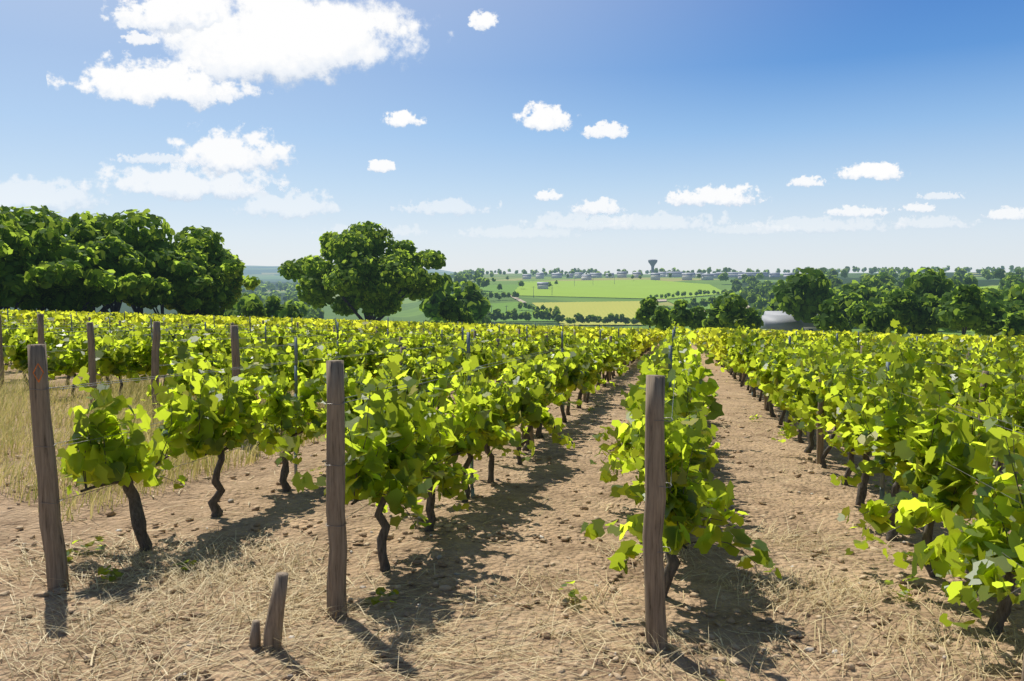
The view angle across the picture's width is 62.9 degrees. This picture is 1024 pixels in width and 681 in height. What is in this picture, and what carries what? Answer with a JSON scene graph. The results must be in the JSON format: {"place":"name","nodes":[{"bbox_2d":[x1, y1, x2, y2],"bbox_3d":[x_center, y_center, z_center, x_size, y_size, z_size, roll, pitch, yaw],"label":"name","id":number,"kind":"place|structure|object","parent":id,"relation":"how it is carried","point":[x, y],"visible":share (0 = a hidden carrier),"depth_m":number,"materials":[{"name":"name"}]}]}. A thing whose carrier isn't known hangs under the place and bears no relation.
{"place":"outdoors","nodes":[
{"label":"outdoors","id":0,"kind":"place"},
{"bbox_2d":[3,302,219,313],"bbox_3d":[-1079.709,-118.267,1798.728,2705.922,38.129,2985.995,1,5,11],"label":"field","id":1,"kind":"structure","parent":0,"point":[124,307],"depth_m":917.76,"materials":[{"name":"green plant"}]},
{"bbox_2d":[121,30,159,45],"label":"cloud","id":2,"kind":"structure","parent":0,"point":[135,38],"depth_m":5914.00,"materials":[{"name":"white"}]},
{"bbox_2d":[118,153,182,163],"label":"cloud","id":3,"kind":"structure","parent":0,"point":[147,158],"depth_m":6131.93,"materials":[{"name":"white"}]},
{"bbox_2d":[46,52,260,111],"bbox_3d":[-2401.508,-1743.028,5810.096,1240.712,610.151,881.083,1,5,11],"label":"cloud","id":4,"kind":"structure","parent":0,"point":[147,85],"depth_m":5787.18,"materials":[{"name":"white"}]},
{"bbox_2d":[101,0,238,33],"bbox_3d":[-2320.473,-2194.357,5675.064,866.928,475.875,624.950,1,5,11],"label":"cloud","id":5,"kind":"structure","parent":0,"point":[162,15],"depth_m":5667.87,"materials":[{"name":"white"}]},
{"bbox_2d":[79,159,298,200],"bbox_3d":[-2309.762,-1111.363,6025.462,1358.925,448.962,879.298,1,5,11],"label":"cloud","id":6,"kind":"structure","parent":0,"point":[179,183],"depth_m":6008.50,"materials":[{"name":"white"}]},
{"bbox_2d":[167,127,292,176],"bbox_3d":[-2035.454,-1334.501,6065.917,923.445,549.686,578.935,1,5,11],"label":"cloud","id":7,"kind":"structure","parent":0,"point":[219,153],"depth_m":6066.45,"materials":[{"name":"white"}]},
{"bbox_2d":[241,282,297,304],"bbox_3d":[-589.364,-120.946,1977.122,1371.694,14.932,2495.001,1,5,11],"label":"field","id":8,"kind":"structure","parent":0,"point":[282,294],"depth_m":2024.34,"materials":[{"name":"green plant"}]},
{"bbox_2d":[150,0,425,85],"bbox_3d":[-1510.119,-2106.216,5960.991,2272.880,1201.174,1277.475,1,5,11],"label":"cloud","id":9,"kind":"structure","parent":0,"point":[283,41],"depth_m":5938.53,"materials":[{"name":"white"}]},
{"bbox_2d":[367,159,395,172],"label":"cloud","id":10,"kind":"structure","parent":0,"point":[382,166],"depth_m":6395.29,"materials":[{"name":"white"}]},
{"bbox_2d":[385,110,426,127],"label":"cloud","id":11,"kind":"structure","parent":0,"point":[402,118],"depth_m":6303.68,"materials":[{"name":"white"}]},
{"bbox_2d":[468,11,497,30],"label":"cloud","id":12,"kind":"structure","parent":0,"point":[484,21],"depth_m":6125.98,"materials":[{"name":"white"}]},
{"bbox_2d":[480,284,518,293],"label":"field","id":13,"kind":"structure","parent":0,"point":[510,289],"depth_m":865.00,"materials":[{"name":"green plant"}]},
{"bbox_2d":[0,266,1023,680],"bbox_3d":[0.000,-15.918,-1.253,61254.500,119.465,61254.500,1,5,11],"label":"ground","id":14,"kind":"structure","parent":0,"point":[532,478],"depth_m":5.71,"materials":[{"name":"soil"}]},
{"bbox_2d":[0,312,325,524],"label":"tall grass","id":15,"kind":"structure","parent":14,"relation":"on","point":[134,394],"depth_m":9.74,"materials":[{"name":"beige plant"}]},
{"bbox_2d":[0,238,967,334],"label":"tree trunks","id":16,"kind":"object","parent":14,"relation":"on","point":[114,306],"visible":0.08,"depth_m":80.63,"materials":[{"name":"plant"}]},
{"bbox_2d":[0,205,446,317],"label":"trees","id":17,"kind":"object","parent":16,"relation":"attached to","point":[117,256],"visible":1,"depth_m":78.74,"materials":[{"name":"green plant"}]},
{"bbox_2d":[18,385,977,679],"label":"stones","id":18,"kind":"object","parent":14,"relation":"on","point":[808,649],"visible":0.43,"depth_m":5.18,"materials":[{"name":"beige stone"}]},
{"bbox_2d":[2,308,1006,499],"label":"trellis stakes","id":19,"kind":"object","parent":14,"relation":"on","point":[882,479],"visible":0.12,"depth_m":13.20,"materials":[{"name":"brown wood"}]},
{"bbox_2d":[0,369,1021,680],"bbox_3d":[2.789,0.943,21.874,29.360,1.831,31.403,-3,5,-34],"label":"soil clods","id":20,"kind":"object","parent":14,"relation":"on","point":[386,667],"visible":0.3,"depth_m":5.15,"materials":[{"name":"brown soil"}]},
{"bbox_2d":[0,416,1023,680],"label":"straw litter","id":21,"kind":"object","parent":14,"relation":"on","point":[212,580],"visible":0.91,"depth_m":4.57,"materials":[{"name":"beige plant"}]},
{"bbox_2d":[0,311,1023,680],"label":"trellis posts","id":22,"kind":"object","parent":14,"relation":"on","point":[56,553],"visible":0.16,"depth_m":4.65,"materials":[{"name":"brown wood"}]},
{"bbox_2d":[2,319,1023,566],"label":"trellis wires","id":23,"kind":"object","parent":22,"relation":"attached to","point":[396,389],"visible":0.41,"depth_m":7.12,"materials":[{"name":"grey metal"}]},
{"bbox_2d":[0,309,1023,371],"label":"vine","id":24,"kind":"object","parent":14,"relation":"on","point":[643,339],"depth_m":32.13,"materials":[{"name":"green plant"}]},
{"bbox_2d":[2,310,1023,431],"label":"vine leaves","id":25,"kind":"object","parent":14,"relation":"on","point":[773,373],"visible":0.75,"depth_m":15.27,"materials":[{"name":"green plant"}]},
{"bbox_2d":[5,325,1023,635],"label":"grapevine trunks","id":26,"kind":"object","parent":14,"relation":"on","point":[999,615],"visible":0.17,"depth_m":6.55,"materials":[{"name":"brown plant"}]},
{"bbox_2d":[56,319,1023,629],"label":"vine leaves","id":27,"kind":"object","parent":26,"relation":"attached to","point":[920,473],"visible":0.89,"depth_m":5.83,"materials":[{"name":"green plant"}]},
{"bbox_2d":[66,407,1001,680],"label":"weed plants","id":28,"kind":"object","parent":14,"relation":"on","point":[102,571],"visible":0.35,"depth_m":5.21,"materials":[{"name":"green plant"}]},
{"bbox_2d":[491,277,614,319],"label":"utility poles","id":29,"kind":"object","parent":14,"relation":"on","point":[533,294],"visible":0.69,"depth_m":739.85,"materials":[{"name":"brown wood"}]},
{"bbox_2d":[223,265,1023,333],"bbox_3d":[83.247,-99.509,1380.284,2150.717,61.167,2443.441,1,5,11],"label":"tree foliage","id":30,"kind":"object","parent":14,"relation":"on","point":[802,295],"visible":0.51,"depth_m":239.21,"materials":[{"name":"green plant"}]},
{"bbox_2d":[240,284,1023,336],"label":"trees","id":31,"kind":"object","parent":14,"relation":"on","point":[958,308],"visible":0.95,"depth_m":121.39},
{"bbox_2d":[648,259,656,272],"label":"water tower","id":32,"kind":"structure","parent":14,"relation":"on","point":[652,262],"depth_m":1586.02,"materials":[{"name":"grey concrete"}]},
{"bbox_2d":[522,274,818,330],"bbox_3d":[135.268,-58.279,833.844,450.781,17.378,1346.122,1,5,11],"label":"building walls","id":33,"kind":"structure","parent":14,"relation":"on","point":[684,277],"depth_m":1284.36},
{"bbox_2d":[522,272,817,330],"bbox_3d":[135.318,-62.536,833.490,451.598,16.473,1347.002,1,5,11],"label":"buildings","id":34,"kind":"structure","parent":33,"relation":"on","point":[776,320],"depth_m":172.90,"materials":[{"name":"white"}]},
{"bbox_2d":[717,268,1023,332],"bbox_3d":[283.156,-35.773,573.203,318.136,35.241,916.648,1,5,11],"label":"tree foliage","id":35,"kind":"object","parent":14,"relation":"on","point":[1014,283],"visible":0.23,"depth_m":427.07,"materials":[{"name":"green plant"}]},
{"bbox_2d":[0,0,1023,273],"label":"sky","id":36,"kind":"structure","parent":0,"point":[764,94],"materials":[{"name":"blue"}]},
{"bbox_2d":[489,302,553,321],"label":"field","id":37,"kind":"structure","parent":0,"point":[510,306],"depth_m":623.68,"materials":[{"name":"green plant"}]},
{"bbox_2d":[513,101,570,131],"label":"cloud","id":38,"kind":"structure","parent":0,"point":[542,118],"depth_m":6358.84,"materials":[{"name":"white"}]},
{"bbox_2d":[535,189,561,200],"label":"cloud","id":39,"kind":"structure","parent":0,"point":[552,194],"depth_m":6517.42,"materials":[{"name":"white"}]},
{"bbox_2d":[515,280,665,298],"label":"field","id":40,"kind":"structure","parent":0,"point":[622,288],"depth_m":880.24,"materials":[{"name":"green plant"}]},
{"bbox_2d":[533,301,649,325],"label":"field","id":41,"kind":"structure","parent":0,"point":[628,309],"depth_m":617.82,"materials":[{"name":"yellow plant"}]},
{"bbox_2d":[572,196,624,215],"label":"cloud","id":42,"kind":"structure","parent":0,"point":[602,205],"depth_m":6514.98,"materials":[{"name":"white"}]},
{"bbox_2d":[583,120,627,138],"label":"cloud","id":43,"kind":"structure","parent":0,"point":[602,129],"depth_m":6360.15,"materials":[{"name":"white"}]},
{"bbox_2d":[648,280,720,298],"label":"field","id":44,"kind":"structure","parent":0,"point":[665,287],"depth_m":937.99,"materials":[{"name":"green plant"}]},
{"bbox_2d":[667,296,717,309],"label":"field","id":45,"kind":"structure","parent":0,"point":[698,299],"depth_m":705.73,"materials":[{"name":"green plant"}]},
{"bbox_2d":[665,183,764,206],"bbox_3d":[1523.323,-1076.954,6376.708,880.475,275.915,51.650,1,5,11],"label":"cloud","id":46,"kind":"structure","parent":0,"point":[723,195],"depth_m":6370.79,"materials":[{"name":"white"}]},
{"bbox_2d":[786,175,825,187],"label":"cloud","id":47,"kind":"structure","parent":0,"point":[804,181],"depth_m":6181.16,"materials":[{"name":"white"}]},
{"bbox_2d":[824,205,887,217],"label":"cloud","id":48,"kind":"structure","parent":0,"point":[849,211],"depth_m":6118.95,"materials":[{"name":"white"}]},
{"bbox_2d":[838,161,902,180],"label":"cloud","id":49,"kind":"structure","parent":0,"point":[885,170],"depth_m":6020.85,"materials":[{"name":"white"}]},
{"bbox_2d":[736,272,1023,311],"bbox_3d":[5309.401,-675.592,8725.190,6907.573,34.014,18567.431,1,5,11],"label":"trees","id":50,"kind":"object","parent":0,"point":[982,283],"depth_m":988.96,"materials":[{"name":"green plant"}]},
{"bbox_2d":[898,203,934,212],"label":"cloud","id":51,"kind":"structure","parent":0,"point":[922,208],"depth_m":5958.00,"materials":[{"name":"white"}]},
{"bbox_2d":[917,192,964,199],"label":"cloud","id":52,"kind":"structure","parent":0,"point":[940,195],"depth_m":6005.58,"materials":[{"name":"white"}]},
{"bbox_2d":[980,286,997,288],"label":"field","id":53,"kind":"structure","parent":0,"point":[995,287],"depth_m":683.14,"materials":[{"name":"green plant"}]},
{"bbox_2d":[987,205,1023,219],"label":"cloud","id":54,"kind":"structure","parent":0,"point":[1008,213],"depth_m":5721.16,"materials":[{"name":"white"}]}
]}

